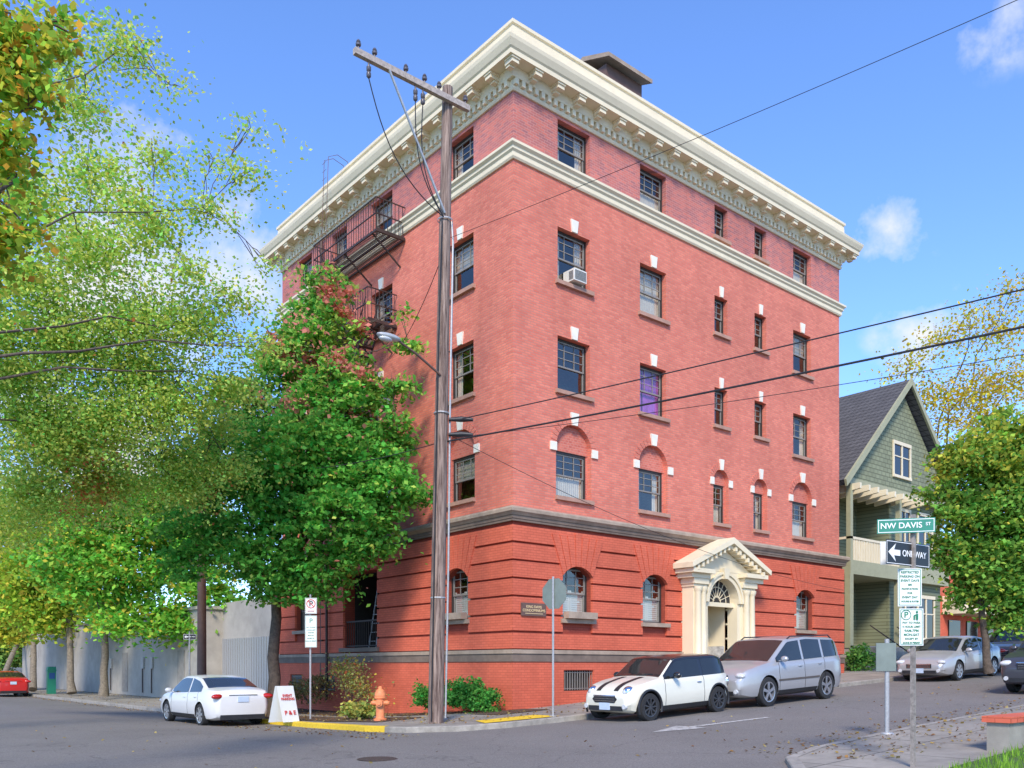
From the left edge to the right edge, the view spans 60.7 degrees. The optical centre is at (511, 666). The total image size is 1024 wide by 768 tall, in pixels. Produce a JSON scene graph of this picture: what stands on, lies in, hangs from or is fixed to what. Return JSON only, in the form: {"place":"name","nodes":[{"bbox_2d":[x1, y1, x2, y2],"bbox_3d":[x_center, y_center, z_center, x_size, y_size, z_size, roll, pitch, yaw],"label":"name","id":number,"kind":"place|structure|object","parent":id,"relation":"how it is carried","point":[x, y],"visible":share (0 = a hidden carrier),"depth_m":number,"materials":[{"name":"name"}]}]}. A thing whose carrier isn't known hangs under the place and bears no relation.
{"place":"outdoors","nodes":[
{"label":"outdoors","id":0,"kind":"place"},
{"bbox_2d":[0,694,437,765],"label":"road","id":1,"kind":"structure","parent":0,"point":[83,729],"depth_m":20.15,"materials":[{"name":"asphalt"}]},
{"bbox_2d":[0,671,30,695],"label":"parked car","id":2,"kind":"object","parent":1,"relation":"on","point":[14,682],"visible":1,"depth_m":50.10,"materials":[{"name":"red paint"}]},
{"bbox_2d":[160,675,272,724],"bbox_3d":[-9.236,0.987,26.923,2.233,1.488,4.872,0,0,-40],"label":"parked car","id":3,"kind":"object","parent":1,"relation":"on","point":[203,699],"visible":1,"depth_m":25.44,"materials":[{"name":"white paint"}]},
{"bbox_2d":[260,719,384,731],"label":"painted kerb","id":4,"kind":"structure","parent":1,"relation":"on","point":[361,728],"depth_m":21.94,"materials":[{"name":"yellow paint"}]},
{"bbox_2d":[4,685,1023,767],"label":"fallen leaves","id":5,"kind":"object","parent":1,"relation":"on","point":[892,755],"visible":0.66,"depth_m":19.29,"materials":[{"name":"brown plant"}]},
{"bbox_2d":[28,668,902,726],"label":"pavement","id":6,"kind":"structure","parent":0,"point":[846,676],"depth_m":24.42,"materials":[{"name":"concrete"}]},
{"bbox_2d":[1,621,29,670],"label":"street tree","id":7,"kind":"object","parent":6,"relation":"on","point":[9,661],"visible":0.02,"depth_m":68.06,"materials":[{"name":"green plant"}]},
{"bbox_2d":[0,531,78,691],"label":"street tree","id":8,"kind":"object","parent":6,"relation":"on","point":[8,637],"visible":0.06,"depth_m":57.03,"materials":[{"name":"green plant"}]},
{"bbox_2d":[46,667,56,693],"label":"parking pay machine","id":9,"kind":"object","parent":6,"relation":"on","point":[50,680],"visible":0.98,"depth_m":51.83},
{"bbox_2d":[0,491,132,694],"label":"street tree","id":10,"kind":"object","parent":6,"relation":"on","point":[23,604],"visible":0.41,"depth_m":48.13,"materials":[{"name":"green plant"}]},
{"bbox_2d":[6,467,246,696],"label":"street tree","id":11,"kind":"object","parent":6,"relation":"on","point":[97,572],"visible":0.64,"depth_m":41.22,"materials":[{"name":"green plant"}]},
{"bbox_2d":[22,599,270,697],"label":"concrete garage","id":12,"kind":"structure","parent":6,"relation":"on","point":[237,645],"depth_m":44.75,"materials":[{"name":"concrete"}]},
{"bbox_2d":[122,653,127,690],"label":"door","id":13,"kind":"structure","parent":12,"relation":"in","point":[124,655],"depth_m":49.82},
{"bbox_2d":[177,650,184,683],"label":"door","id":14,"kind":"structure","parent":12,"relation":"in","point":[180,653],"depth_m":42.86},
{"bbox_2d":[197,427,206,674],"bbox_3d":[-11.371,-3.700,32.062,0.328,10.400,0.328,0,0,-40],"label":"utility pole","id":15,"kind":"object","parent":6,"relation":"on","point":[201,633],"visible":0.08,"depth_m":31.93,"materials":[{"name":"brown paint"}]},
{"bbox_2d":[269,686,298,721],"bbox_3d":[-6.325,1.034,24.283,0.299,1.000,0.815,0,0,45],"label":"sandwich board","id":16,"kind":"object","parent":6,"relation":"on","point":[284,707],"visible":1,"depth_m":24.23,"materials":[{"name":"plastic"}]},
{"bbox_2d":[265,716,420,721],"bbox_3d":[-5.545,1.453,25.461,1.500,0.300,8.600,0,0,-40],"label":"planting bed","id":17,"kind":"object","parent":6,"relation":"on","point":[334,719],"visible":0.52,"depth_m":24.20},
{"bbox_2d":[144,259,433,715],"bbox_3d":[-6.835,-5.384,26.253,9.626,14.086,5.362,0,0,12],"label":"maple tree","id":18,"kind":"object","parent":17,"relation":"on","point":[312,492],"visible":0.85,"depth_m":25.84,"materials":[{"name":"green plant"}]},
{"bbox_2d":[305,595,316,718],"bbox_3d":[-5.837,-0.270,25.448,0.340,3.660,0.146,0,0,0],"label":"no parking sign","id":19,"kind":"object","parent":17,"relation":"on","point":[310,625],"visible":1,"depth_m":25.39,"materials":[{"name":"metal"}]},
{"bbox_2d":[336,697,375,719],"bbox_3d":[-4.134,1.145,23.936,1.060,0.660,1.822,0,0,-40],"label":"shrub","id":20,"kind":"object","parent":17,"relation":"on","point":[360,709],"visible":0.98,"depth_m":23.68,"materials":[{"name":"green plant"}]},
{"bbox_2d":[371,686,389,720],"bbox_3d":[-3.350,0.935,22.284,0.414,0.880,0.389,0,0,-40],"label":"fire hydrant","id":21,"kind":"object","parent":17,"relation":"on","point":[380,702],"visible":1,"depth_m":22.20,"materials":[{"name":"metal"}]},
{"bbox_2d":[297,708,470,714],"bbox_3d":[-5.296,1.413,28.989,1.600,0.381,12.500,0,0,-40],"label":"planting bed","id":22,"kind":"object","parent":6,"relation":"on","point":[318,712],"visible":0.4,"depth_m":29.91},
{"bbox_2d":[288,671,334,710],"bbox_3d":[-7.315,0.843,31.172,1.822,1.363,3.166,0,0,-40],"label":"shrub","id":23,"kind":"object","parent":22,"relation":"on","point":[304,692],"visible":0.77,"depth_m":30.77,"materials":[{"name":"green plant"}]},
{"bbox_2d":[316,652,394,708],"bbox_3d":[-5.245,0.495,28.571,2.113,2.000,3.606,0,0,-40],"label":"shrub","id":24,"kind":"object","parent":22,"relation":"on","point":[345,673],"visible":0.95,"depth_m":28.48,"materials":[{"name":"green plant"}]},
{"bbox_2d":[408,675,505,713],"bbox_3d":[-1.569,0.799,24.343,1.634,1.165,3.686,0,0,-40],"label":"shrub","id":25,"kind":"object","parent":22,"relation":"on","point":[460,693],"visible":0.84,"depth_m":23.67,"materials":[{"name":"green plant"}]},
{"bbox_2d":[353,39,472,723],"bbox_3d":[-2.270,-6.041,19.711,3.050,14.922,0.799,0,0,-40],"label":"utility pole","id":26,"kind":"object","parent":6,"relation":"on","point":[437,711],"visible":0.99,"depth_m":20.27,"materials":[{"name":"brown wood"}]},
{"bbox_2d":[319,444,433,467],"bbox_3d":[-6.554,-6.400,26.198,0.019,2.419,15.182,0,0,-39],"label":"overhead wire","id":27,"kind":"object","parent":26,"relation":"attached to","point":[378,458],"visible":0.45,"depth_m":22.32,"materials":[{"name":"rubber"}]},
{"bbox_2d":[377,332,440,375],"bbox_3d":[-2.282,-7.035,19.645,1.752,0.620,0.240,0,0,-40],"label":"street lamp","id":28,"kind":"object","parent":26,"relation":"attached to","point":[386,337],"visible":1,"depth_m":19.32,"materials":[{"name":"metal"}]},
{"bbox_2d":[451,436,840,589],"bbox_3d":[5.766,-4.200,27.349,19.952,2.413,0.014,0,0,-44],"label":"overhead wire","id":29,"kind":"object","parent":26,"relation":"attached to","point":[617,516],"visible":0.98,"depth_m":24.27,"materials":[{"name":"rubber"}]},
{"bbox_2d":[451,0,1016,237],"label":"overhead wire","id":30,"kind":"object","parent":26,"relation":"attached to","point":[754,113],"visible":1,"depth_m":15.59,"materials":[{"name":"rubber"}]},
{"bbox_2d":[447,326,1023,441],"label":"overhead wire","id":31,"kind":"object","parent":26,"relation":"attached to","point":[887,355],"visible":1,"depth_m":15.50,"materials":[{"name":"rubber"}]},
{"bbox_2d":[451,354,1023,437],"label":"overhead wire","id":32,"kind":"object","parent":26,"relation":"attached to","point":[768,395],"visible":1,"depth_m":15.48,"materials":[{"name":"rubber"}]},
{"bbox_2d":[462,288,1023,418],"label":"overhead wire","id":33,"kind":"object","parent":26,"relation":"attached to","point":[762,350],"visible":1,"depth_m":15.56,"materials":[{"name":"rubber"}]},
{"bbox_2d":[474,709,546,714],"bbox_3d":[-0.052,1.180,23.009,1.800,0.117,1.200,0,0,-40],"label":"planting bed","id":34,"kind":"object","parent":6,"relation":"on","point":[505,712],"visible":0.94,"depth_m":22.94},
{"bbox_2d":[476,715,552,722],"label":"tactile paving","id":35,"kind":"structure","parent":6,"relation":"on","point":[512,718],"depth_m":20.42,"materials":[{"name":"yellow paint"}]},
{"bbox_2d":[543,577,565,716],"bbox_3d":[0.971,-0.461,20.591,0.707,3.318,0.174,0,0,35],"label":"stop sign","id":36,"kind":"object","parent":35,"relation":"on","point":[554,593],"visible":0.93,"depth_m":20.57,"materials":[{"name":"metal"}]},
{"bbox_2d":[259,18,863,712],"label":"apartment building","id":37,"kind":"structure","parent":6,"relation":"on","point":[699,250],"depth_m":27.49,"materials":[{"name":"brick"}]},
{"bbox_2d":[292,603,308,633],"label":"window","id":38,"kind":"structure","parent":37,"relation":"in","point":[303,614],"depth_m":34.00,"materials":[{"name":"grey glass"}]},
{"bbox_2d":[336,231,345,262],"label":"window","id":39,"kind":"structure","parent":37,"relation":"in","point":[342,241],"depth_m":31.92,"materials":[{"name":"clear glass"}]},
{"bbox_2d":[313,155,404,450],"bbox_3d":[-5.189,-12.395,29.403,1.125,11.028,4.240,0,0,-40],"label":"fire escape","id":40,"kind":"object","parent":37,"relation":"attached to","point":[378,325],"visible":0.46,"depth_m":28.63,"materials":[{"name":"metal"}]},
{"bbox_2d":[368,277,393,345],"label":"window","id":41,"kind":"structure","parent":37,"relation":"in","point":[381,281],"depth_m":29.57,"materials":[{"name":"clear glass"}]},
{"bbox_2d":[376,195,391,235],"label":"window","id":42,"kind":"structure","parent":37,"relation":"in","point":[379,218],"depth_m":29.68,"materials":[{"name":"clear glass"}]},
{"bbox_2d":[445,569,469,624],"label":"window","id":43,"kind":"structure","parent":37,"relation":"in","point":[458,616],"depth_m":25.99,"materials":[{"name":"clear glass"}]},
{"bbox_2d":[448,331,475,406],"bbox_3d":[-1.431,-8.845,25.929,0.420,2.030,1.450,0,0,-40],"label":"window","id":44,"kind":"structure","parent":37,"relation":"in","point":[461,397],"depth_m":26.21,"materials":[{"name":"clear glass"}]},
{"bbox_2d":[450,225,475,301],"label":"window","id":45,"kind":"structure","parent":37,"relation":"in","point":[463,254],"depth_m":26.09,"materials":[{"name":"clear glass"}]},
{"bbox_2d":[453,132,473,179],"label":"window","id":46,"kind":"structure","parent":37,"relation":"in","point":[460,152],"depth_m":26.32,"materials":[{"name":"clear glass"}]},
{"bbox_2d":[447,422,479,507],"bbox_3d":[-1.431,-6.062,25.929,0.420,2.565,1.850,0,0,-40],"label":"window","id":47,"kind":"structure","parent":37,"relation":"in","point":[463,454],"depth_m":26.04,"materials":[{"name":"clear glass"}]},
{"bbox_2d":[521,602,545,616],"bbox_3d":[0.597,-1.580,24.214,0.900,0.360,0.049,0,0,-40],"label":"plaque","id":48,"kind":"object","parent":37,"relation":"attached to","point":[533,609],"visible":0.99,"depth_m":24.19,"materials":[{"name":"brown paint"}]},
{"bbox_2d":[558,124,585,173],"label":"window","id":49,"kind":"structure","parent":37,"relation":"in","point":[579,163],"depth_m":25.91,"materials":[{"name":"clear glass"}]},
{"bbox_2d":[550,412,597,504],"bbox_3d":[1.727,-6.075,25.560,1.900,2.590,0.440,0,0,-40],"label":"window","id":50,"kind":"structure","parent":37,"relation":"in","point":[570,443],"depth_m":25.66,"materials":[{"name":"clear glass"}]},
{"bbox_2d":[563,267,586,286],"bbox_3d":[1.833,-11.310,25.471,0.512,0.340,0.472,0,0,-40],"label":"air conditioner","id":51,"kind":"object","parent":37,"relation":"attached to","point":[576,276],"visible":0.99,"depth_m":25.33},
{"bbox_2d":[555,219,594,296],"bbox_3d":[1.734,-11.970,25.552,1.500,2.020,0.420,0,0,-40],"label":"window","id":52,"kind":"structure","parent":37,"relation":"in","point":[576,247],"depth_m":25.66,"materials":[{"name":"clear glass"}]},
{"bbox_2d":[555,326,594,402],"bbox_3d":[1.750,-8.845,25.533,1.500,2.030,0.370,0,0,-40],"label":"window","id":53,"kind":"structure","parent":37,"relation":"in","point":[574,331],"depth_m":25.66,"materials":[{"name":"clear glass"}]},
{"bbox_2d":[564,670,591,690],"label":"basement window","id":54,"kind":"structure","parent":37,"relation":"in","point":[574,680],"depth_m":25.53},
{"bbox_2d":[561,567,597,623],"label":"window","id":55,"kind":"structure","parent":37,"relation":"in","point":[578,614],"depth_m":25.58,"materials":[{"name":"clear glass"}]},
{"bbox_2d":[580,51,652,96],"bbox_3d":[3.136,-18.558,29.571,2.100,3.185,2.400,0,0,-40],"label":"roof penthouse","id":56,"kind":"object","parent":37,"relation":"on","point":[620,71],"visible":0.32,"depth_m":28.75,"materials":[{"name":"brown paint"}]},
{"bbox_2d":[640,168,661,212],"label":"window","id":57,"kind":"structure","parent":37,"relation":"in","point":[657,205],"depth_m":28.02,"materials":[{"name":"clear glass"}]},
{"bbox_2d":[633,433,673,517],"bbox_3d":[4.397,-6.062,27.785,1.850,2.565,0.440,0,0,-40],"label":"window","id":58,"kind":"structure","parent":37,"relation":"in","point":[648,461],"depth_m":27.89,"materials":[{"name":"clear glass"}]},
{"bbox_2d":[638,255,670,325],"bbox_3d":[4.403,-11.970,27.777,1.450,2.020,0.420,0,0,-40],"label":"window","id":59,"kind":"structure","parent":37,"relation":"in","point":[650,304],"depth_m":27.97,"materials":[{"name":"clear glass"}]},
{"bbox_2d":[638,354,670,422],"bbox_3d":[4.403,-8.845,27.777,1.450,2.030,0.420,0,0,-40],"label":"window","id":60,"kind":"structure","parent":37,"relation":"in","point":[650,388],"depth_m":27.97,"materials":[{"name":"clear glass"}]},
{"bbox_2d":[641,575,670,627],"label":"window","id":61,"kind":"structure","parent":37,"relation":"in","point":[647,603],"depth_m":27.82,"materials":[{"name":"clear glass"}]},
{"bbox_2d":[709,459,732,527],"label":"window","id":62,"kind":"structure","parent":37,"relation":"in","point":[716,478],"depth_m":30.14,"materials":[{"name":"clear glass"}]},
{"bbox_2d":[713,209,731,245],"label":"window","id":63,"kind":"structure","parent":37,"relation":"in","point":[720,238],"depth_m":30.09,"materials":[{"name":"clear glass"}]},
{"bbox_2d":[713,286,731,340],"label":"window","id":64,"kind":"structure","parent":37,"relation":"in","point":[720,334],"depth_m":30.06,"materials":[{"name":"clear glass"}]},
{"bbox_2d":[713,377,731,431],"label":"window","id":65,"kind":"structure","parent":37,"relation":"in","point":[721,381],"depth_m":30.08,"materials":[{"name":"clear glass"}]},
{"bbox_2d":[750,469,771,534],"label":"window","id":66,"kind":"structure","parent":37,"relation":"in","point":[756,487],"depth_m":31.64,"materials":[{"name":"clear glass"}]},
{"bbox_2d":[753,231,769,265],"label":"window","id":67,"kind":"structure","parent":37,"relation":"in","point":[759,258],"depth_m":31.58,"materials":[{"name":"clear glass"}]},
{"bbox_2d":[753,304,769,355],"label":"window","id":68,"kind":"structure","parent":37,"relation":"in","point":[766,353],"depth_m":31.55,"materials":[{"name":"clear glass"}]},
{"bbox_2d":[753,391,769,442],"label":"window","id":69,"kind":"structure","parent":37,"relation":"in","point":[759,406],"depth_m":31.54,"materials":[{"name":"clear glass"}]},
{"bbox_2d":[793,251,806,285],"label":"window","id":70,"kind":"structure","parent":37,"relation":"in","point":[802,279],"depth_m":33.50,"materials":[{"name":"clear glass"}]},
{"bbox_2d":[789,473,815,541],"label":"window","id":71,"kind":"structure","parent":37,"relation":"in","point":[799,497],"depth_m":33.37,"materials":[{"name":"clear glass"}]},
{"bbox_2d":[792,323,814,380],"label":"window","id":72,"kind":"structure","parent":37,"relation":"in","point":[798,351],"depth_m":33.40,"materials":[{"name":"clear glass"}]},
{"bbox_2d":[792,405,814,462],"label":"window","id":73,"kind":"structure","parent":37,"relation":"in","point":[802,455],"depth_m":33.53,"materials":[{"name":"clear glass"}]},
{"bbox_2d":[794,591,816,633],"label":"window","id":74,"kind":"structure","parent":37,"relation":"in","point":[803,628],"depth_m":33.33,"materials":[{"name":"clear glass"}]},
{"bbox_2d":[842,642,875,670],"bbox_3d":[14.323,-0.297,36.258,2.681,1.495,1.889,0,0,-40],"label":"hedge shrub","id":75,"kind":"object","parent":6,"relation":"on","point":[859,659],"visible":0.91,"depth_m":36.04,"materials":[{"name":"green plant"}]},
{"bbox_2d":[839,378,956,669],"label":"green house","id":76,"kind":"structure","parent":6,"relation":"on","point":[888,440],"depth_m":40.43,"materials":[{"name":"wood"}]},
{"bbox_2d":[892,439,911,480],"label":"window","id":77,"kind":"structure","parent":76,"relation":"in","point":[901,452],"depth_m":40.40,"materials":[{"name":"beige paint"}]},
{"bbox_2d":[902,508,910,541],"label":"window","id":78,"kind":"structure","parent":76,"relation":"in","point":[906,513],"depth_m":41.36,"materials":[{"name":"beige paint"}]},
{"bbox_2d":[917,512,932,559],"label":"window","id":79,"kind":"structure","parent":76,"relation":"in","point":[921,537],"depth_m":42.52,"materials":[{"name":"beige paint"}]},
{"bbox_2d":[917,595,934,639],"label":"window","id":80,"kind":"structure","parent":76,"relation":"in","point":[928,602],"depth_m":42.93,"materials":[{"name":"beige paint"}]},
{"bbox_2d":[0,668,1023,767],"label":"road","id":81,"kind":"structure","parent":0,"point":[551,745],"depth_m":16.39,"materials":[{"name":"asphalt"}]},
{"bbox_2d":[357,756,397,760],"bbox_3d":[-2.225,1.531,14.596,0.720,0.012,0.720,0,0,-40],"label":"manhole cover","id":82,"kind":"object","parent":81,"relation":"on","point":[380,758],"visible":1,"depth_m":14.53,"materials":[{"name":"metal"}]},
{"bbox_2d":[584,654,729,720],"bbox_3d":[3.505,0.441,20.950,3.742,1.445,2.094,-4,2,-40],"label":"parked car","id":83,"kind":"object","parent":81,"relation":"on","point":[647,688],"visible":1,"depth_m":20.25,"materials":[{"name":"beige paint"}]},
{"bbox_2d":[654,717,769,731],"bbox_3d":[4.141,1.200,18.290,3.600,0.172,0.780,0,0,-40],"label":"painted arrow","id":84,"kind":"object","parent":81,"relation":"on","point":[681,728],"visible":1,"depth_m":17.90,"materials":[{"name":"paint"}]},
{"bbox_2d":[719,634,840,706],"bbox_3d":[6.905,0.061,23.653,4.822,1.766,2.353,-4,2,-40],"label":"parked suv","id":85,"kind":"object","parent":81,"relation":"on","point":[765,671],"visible":0.81,"depth_m":22.89,"materials":[{"name":"silver paint"}]},
{"bbox_2d":[896,636,1005,680],"bbox_3d":[15.488,-0.343,30.883,4.872,1.488,2.233,-4,2,-40],"label":"parked car","id":86,"kind":"object","parent":81,"relation":"on","point":[955,658],"visible":0.82,"depth_m":29.80,"materials":[{"name":"silver paint"}]},
{"bbox_2d":[905,396,1023,673],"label":"rhododendron tree","id":87,"kind":"object","parent":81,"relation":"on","point":[984,568],"visible":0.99,"depth_m":29.49,"materials":[{"name":"green plant"}]},
{"bbox_2d":[990,628,1023,665],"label":"parked suv","id":88,"kind":"object","parent":81,"relation":"on","point":[1005,644],"visible":0.12,"depth_m":33.79,"materials":[{"name":"blue paint"}]},
{"bbox_2d":[999,641,1023,691],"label":"parked suv","id":89,"kind":"object","parent":81,"relation":"on","point":[1012,668],"visible":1,"depth_m":22.98,"materials":[{"name":"paint"}]},
{"bbox_2d":[0,0,1023,621],"label":"sky","id":90,"kind":"structure","parent":0,"point":[918,149],"materials":[{"name":"blue"}]},
{"bbox_2d":[798,706,1023,767],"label":"pavement","id":91,"kind":"structure","parent":0,"point":[946,754],"depth_m":13.06,"materials":[{"name":"concrete"}]},
{"bbox_2d":[876,639,895,734],"bbox_3d":[6.403,0.350,14.968,0.314,1.651,0.245,0,0,-40],"label":"meter post","id":92,"kind":"object","parent":91,"relation":"on","point":[886,656],"visible":0.89,"depth_m":14.94,"materials":[{"name":"metal"}]},
{"bbox_2d":[910,514,915,766],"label":"sign post","id":93,"kind":"object","parent":91,"relation":"on","point":[913,695],"visible":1,"depth_m":11.38,"materials":[{"name":"metal"}]},
{"bbox_2d":[880,542,885,563],"bbox_3d":[5.031,-1.488,11.449,0.420,0.300,0.004,0,0,0],"label":"traffic sign","id":94,"kind":"object","parent":93,"relation":"attached to","point":[882,552],"visible":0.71,"depth_m":11.45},
{"bbox_2d":[877,517,934,533],"bbox_3d":[5.107,-1.828,11.336,0.700,0.190,0.009,0,0,14],"label":"street name sign","id":95,"kind":"object","parent":93,"relation":"attached to","point":[905,525],"visible":1,"depth_m":11.34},
{"bbox_2d":[886,539,929,567],"bbox_3d":[5.143,-1.460,11.346,0.980,0.310,0.009,0,0,-34],"label":"one way sign","id":96,"kind":"object","parent":93,"relation":"attached to","point":[898,552],"visible":1,"depth_m":11.31,"materials":[{"name":"metal"}]},
{"bbox_2d":[898,569,921,605],"bbox_3d":[5.163,-1.029,11.351,0.310,0.490,0.009,0,0,0],"label":"parking sign","id":97,"kind":"object","parent":93,"relation":"attached to","point":[909,587],"visible":1,"depth_m":11.35,"materials":[{"name":"metal"}]},
{"bbox_2d":[899,609,922,645],"bbox_3d":[5.184,-0.514,11.345,0.310,0.480,0.032,0,0,-2],"label":"parking sign","id":98,"kind":"object","parent":93,"relation":"attached to","point":[910,627],"visible":1,"depth_m":11.35,"materials":[{"name":"metal"}]},
{"bbox_2d":[982,712,1023,751],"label":"garden wall","id":99,"kind":"structure","parent":91,"relation":"on","point":[1005,730],"depth_m":12.51,"materials":[{"name":"concrete"}]},
{"bbox_2d":[935,744,1023,767],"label":"grass","id":100,"kind":"structure","parent":0,"point":[1008,763],"depth_m":11.19,"materials":[{"name":"green plant"}]},
{"bbox_3d":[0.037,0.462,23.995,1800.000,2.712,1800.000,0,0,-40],"label":"ground","id":101,"kind":"structure","parent":0,"visible":0},
{"bbox_2d":[0,639,21,671],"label":"street tree","id":102,"kind":"object","parent":101,"relation":"on","point":[16,661],"visible":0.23,"depth_m":82.61,"materials":[{"name":"green plant"}]},
{"bbox_2d":[0,0,103,315],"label":"maple tree","id":103,"kind":"object","parent":101,"relation":"on","point":[26,84],"visible":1,"depth_m":9.45,"materials":[{"name":"green plant"}]},
{"bbox_2d":[0,1,325,578],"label":"overhanging tree","id":104,"kind":"object","parent":101,"relation":"on","point":[64,443],"visible":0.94,"depth_m":20.79,"materials":[{"name":"green plant"}]},
{"bbox_2d":[18,666,1000,732],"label":"kerb","id":105,"kind":"structure","parent":101,"relation":"on","point":[448,728],"depth_m":20.25,"materials":[{"name":"concrete"}]},
{"bbox_2d":[785,705,1023,767],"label":"kerb","id":106,"kind":"structure","parent":101,"relation":"on","point":[792,761],"depth_m":14.06,"materials":[{"name":"concrete"}]},
{"bbox_2d":[847,265,1023,448],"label":"sparse tree","id":107,"kind":"object","parent":101,"relation":"on","point":[981,391],"visible":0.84,"depth_m":45.73,"materials":[{"name":"yellow plant"}]},
{"bbox_2d":[940,554,1023,637],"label":"brick house","id":108,"kind":"structure","parent":101,"relation":"on","point":[959,625],"depth_m":49.07,"materials":[{"name":"red brick"}]},
{"bbox_2d":[948,620,959,635],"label":"window","id":109,"kind":"structure","parent":108,"relation":"in","point":[954,626],"depth_m":49.05,"materials":[{"name":"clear glass"}]},
{"bbox_2d":[966,621,977,636],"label":"window","id":110,"kind":"structure","parent":108,"relation":"in","point":[970,629],"depth_m":50.54,"materials":[{"name":"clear glass"}]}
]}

